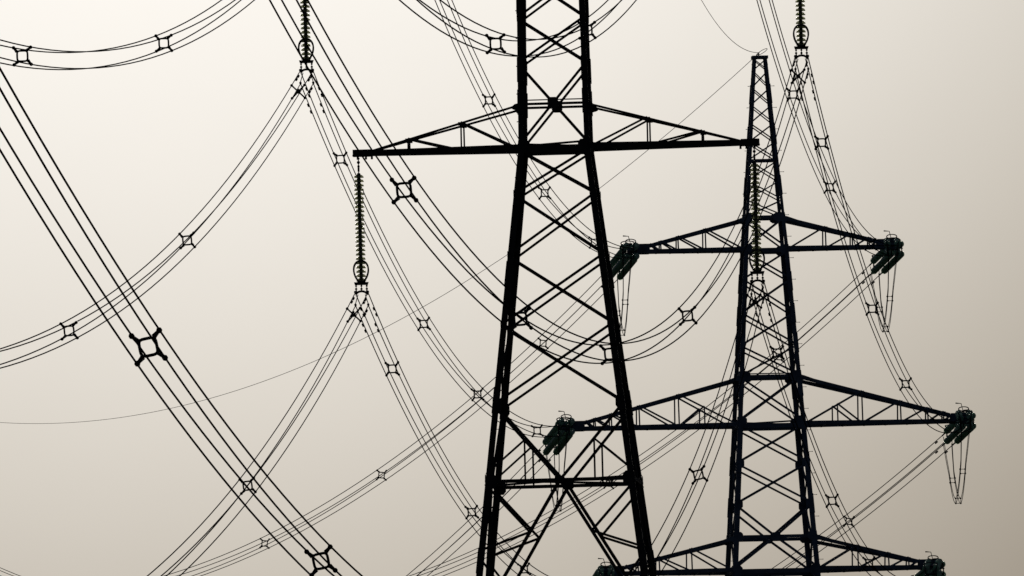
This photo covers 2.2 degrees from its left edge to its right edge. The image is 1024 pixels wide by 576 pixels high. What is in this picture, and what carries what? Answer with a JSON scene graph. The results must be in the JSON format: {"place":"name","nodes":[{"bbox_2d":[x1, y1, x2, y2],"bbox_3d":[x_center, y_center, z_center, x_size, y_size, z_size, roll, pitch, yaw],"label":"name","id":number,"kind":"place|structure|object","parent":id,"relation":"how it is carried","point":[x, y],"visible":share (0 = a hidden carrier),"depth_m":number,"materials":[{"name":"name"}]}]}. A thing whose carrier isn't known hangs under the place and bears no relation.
{"place":"outdoors","nodes":[
{"label":"outdoors","id":0,"kind":"place"},
{"bbox_2d":[0,0,1023,575],"label":"sky","id":1,"kind":"structure","parent":0,"point":[921,101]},
{"bbox_3d":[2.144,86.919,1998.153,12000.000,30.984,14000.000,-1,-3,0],"label":"ground","id":2,"kind":"structure","parent":0,"visible":0},
{"bbox_2d":[352,0,759,575],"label":"suspension pylon","id":3,"kind":"object","parent":2,"relation":"on","point":[525,149],"visible":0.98,"depth_m":899.06,"materials":[{"name":"metal"}]},
{"bbox_2d":[298,0,313,84],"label":"insulator string","id":4,"kind":"object","parent":3,"relation":"hanging from","point":[306,36],"visible":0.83,"depth_m":900.61,"materials":[{"name":"green glass"}]},
{"bbox_2d":[0,71,312,368],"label":"conductor bundle","id":5,"kind":"object","parent":4,"relation":"hanging from","point":[180,247],"visible":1,"depth_m":807.39,"materials":[{"name":"metal"}]},
{"bbox_2d":[301,72,568,437],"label":"conductor bundle","id":6,"kind":"object","parent":4,"relation":"hanging from","point":[417,318],"visible":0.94,"depth_m":974.51,"materials":[{"name":"metal"}]},
{"bbox_2d":[353,158,368,306],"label":"insulator string","id":7,"kind":"object","parent":3,"relation":"hanging from","point":[361,280],"visible":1,"depth_m":900.16,"materials":[{"name":"black glass"}]},
{"bbox_2d":[147,293,367,575],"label":"conductor bundle","id":8,"kind":"object","parent":7,"relation":"hanging from","point":[353,314],"visible":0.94,"depth_m":833.56,"materials":[{"name":"metal"}]},
{"bbox_2d":[356,294,609,575],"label":"conductor bundle","id":9,"kind":"object","parent":7,"relation":"hanging from","point":[398,374],"visible":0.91,"depth_m":948.29,"materials":[{"name":"metal"}]},
{"bbox_2d":[749,146,764,295],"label":"insulator string","id":10,"kind":"object","parent":3,"relation":"hanging from","point":[757,269],"visible":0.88,"depth_m":899.35,"materials":[{"name":"green glass"}]},
{"bbox_2d":[0,67,764,575],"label":"conductor bundle","id":11,"kind":"object","parent":10,"relation":"hanging from","point":[164,357],"visible":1,"depth_m":423.67,"materials":[{"name":"metal"}]},
{"bbox_2d":[751,283,935,575],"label":"conductor bundle","id":12,"kind":"object","parent":10,"relation":"hanging from","point":[826,495],"visible":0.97,"depth_m":954.11,"materials":[{"name":"metal"}]},
{"bbox_2d":[793,0,808,70],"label":"insulator string","id":13,"kind":"object","parent":3,"relation":"hanging from","point":[801,44],"visible":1,"depth_m":899.59,"materials":[{"name":"green glass"}]},
{"bbox_2d":[269,0,808,364],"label":"conductor bundle","id":14,"kind":"object","parent":13,"relation":"hanging from","point":[488,290],"visible":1,"depth_m":574.54,"materials":[{"name":"metal"}]},
{"bbox_2d":[795,58,970,432],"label":"conductor bundle","id":15,"kind":"object","parent":13,"relation":"hanging from","point":[817,139],"visible":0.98,"depth_m":965.34,"materials":[{"name":"metal"}]},
{"bbox_2d":[562,55,972,575],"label":"tension pylon","id":16,"kind":"object","parent":2,"relation":"on","point":[738,426],"visible":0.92,"depth_m":1156.77,"materials":[{"name":"black metal"}]},
{"bbox_2d":[0,54,757,423],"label":"earth wire","id":17,"kind":"object","parent":16,"relation":"attached to","point":[416,310],"visible":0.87,"depth_m":1312.15,"materials":[{"name":"metal"}]},
{"bbox_2d":[542,419,572,455],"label":"tension insulator set","id":18,"kind":"object","parent":16,"relation":"attached to","point":[551,443],"visible":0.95,"depth_m":1160.08,"materials":[{"name":"green glass"}]},
{"bbox_2d":[406,444,553,575],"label":"conductor bundle","id":19,"kind":"object","parent":18,"relation":"attached to","point":[549,460],"visible":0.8,"depth_m":1192.91,"materials":[{"name":"metal"}]},
{"bbox_2d":[555,411,574,437],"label":"tension insulator set","id":20,"kind":"object","parent":16,"relation":"attached to","point":[570,421],"visible":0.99,"depth_m":1150.44,"materials":[{"name":"green glass"}]},
{"bbox_2d":[546,427,567,511],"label":"jumper loop","id":21,"kind":"object","parent":20,"relation":"hanging from","point":[557,500],"visible":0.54,"depth_m":1153.30,"materials":[{"name":"metal"}]},
{"bbox_2d":[597,558,614,575],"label":"tension insulator set","id":22,"kind":"object","parent":16,"relation":"attached to","point":[601,571],"visible":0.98,"depth_m":1150.57,"materials":[{"name":"green glass"}]},
{"bbox_2d":[610,249,636,279],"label":"tension insulator set","id":23,"kind":"object","parent":16,"relation":"attached to","point":[617,265],"visible":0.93,"depth_m":1160.25,"materials":[{"name":"green glass"}]},
{"bbox_2d":[164,276,616,575],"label":"conductor bundle","id":24,"kind":"object","parent":23,"relation":"attached to","point":[385,472],"visible":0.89,"depth_m":1248.14,"materials":[{"name":"metal"}]},
{"bbox_2d":[619,235,639,261],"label":"tension insulator set","id":25,"kind":"object","parent":16,"relation":"attached to","point":[634,246],"visible":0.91,"depth_m":1151.07,"materials":[{"name":"green glass"}]},
{"bbox_2d":[617,250,631,335],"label":"jumper loop","id":26,"kind":"object","parent":25,"relation":"hanging from","point":[620,315],"visible":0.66,"depth_m":1153.08,"materials":[{"name":"metal"}]},
{"bbox_2d":[701,0,766,55],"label":"earth wire","id":27,"kind":"object","parent":16,"relation":"attached to","point":[734,42],"visible":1,"depth_m":1128.10,"materials":[{"name":"metal"}]},
{"bbox_2d":[868,239,903,275],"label":"tension insulator set","id":28,"kind":"object","parent":16,"relation":"attached to","point":[879,265],"visible":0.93,"depth_m":1161.81,"materials":[{"name":"green glass"}]},
{"bbox_2d":[0,267,878,575],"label":"conductor bundle","id":29,"kind":"object","parent":28,"relation":"attached to","point":[656,443],"visible":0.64,"depth_m":1235.26,"materials":[{"name":"metal"}]},
{"bbox_2d":[870,247,897,331],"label":"jumper loop","id":30,"kind":"object","parent":28,"relation":"hanging from","point":[881,307],"visible":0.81,"depth_m":1155.75,"materials":[{"name":"metal"}]},
{"bbox_2d":[883,230,900,257],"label":"tension insulator set","id":31,"kind":"object","parent":16,"relation":"attached to","point":[896,241],"visible":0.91,"depth_m":1152.03,"materials":[{"name":"green glass"}]},
{"bbox_2d":[911,558,945,575],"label":"tension insulator set","id":32,"kind":"object","parent":16,"relation":"attached to","point":[943,564],"visible":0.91,"depth_m":1158.64,"materials":[{"name":"green glass"}]},
{"bbox_2d":[922,551,941,575],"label":"tension insulator set","id":33,"kind":"object","parent":16,"relation":"attached to","point":[936,565],"visible":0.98,"depth_m":1152.89,"materials":[{"name":"green glass"}]},
{"bbox_2d":[941,409,975,445],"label":"tension insulator set","id":34,"kind":"object","parent":16,"relation":"attached to","point":[951,437],"visible":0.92,"depth_m":1162.04,"materials":[{"name":"black glass"}]},
{"bbox_2d":[773,437,950,567],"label":"conductor bundle","id":35,"kind":"object","parent":34,"relation":"attached to","point":[899,481],"visible":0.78,"depth_m":1187.81,"materials":[{"name":"metal"}]},
{"bbox_2d":[943,420,969,503],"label":"jumper loop","id":36,"kind":"object","parent":34,"relation":"hanging from","point":[957,491],"visible":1,"depth_m":1157.09,"materials":[{"name":"metal"}]},
{"bbox_2d":[955,403,973,431],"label":"tension insulator set","id":37,"kind":"object","parent":16,"relation":"attached to","point":[959,415],"visible":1,"depth_m":1151.90,"materials":[{"name":"black glass"}]},
{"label":"insulator string","id":38,"kind":"object","parent":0,"visible":0},
{"bbox_2d":[0,0,254,69],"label":"conductor bundle","id":39,"kind":"object","parent":38,"relation":"hanging from","point":[30,63],"visible":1,"depth_m":725.80,"materials":[{"name":"metal"}]},
{"bbox_2d":[435,0,632,258],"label":"conductor bundle","id":40,"kind":"object","parent":38,"relation":"hanging from","point":[541,189],"visible":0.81,"depth_m":1006.04,"materials":[{"name":"metal"}]},
{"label":"insulator string","id":41,"kind":"object","parent":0,"visible":0},
{"bbox_2d":[399,0,636,57],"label":"conductor bundle","id":42,"kind":"object","parent":41,"relation":"hanging from","point":[490,38],"visible":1,"depth_m":678.30,"materials":[{"name":"metal"}]},
{"bbox_2d":[756,0,896,255],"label":"conductor bundle","id":43,"kind":"object","parent":41,"relation":"hanging from","point":[834,182],"visible":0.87,"depth_m":1010.15,"materials":[{"name":"metal"}]}
]}

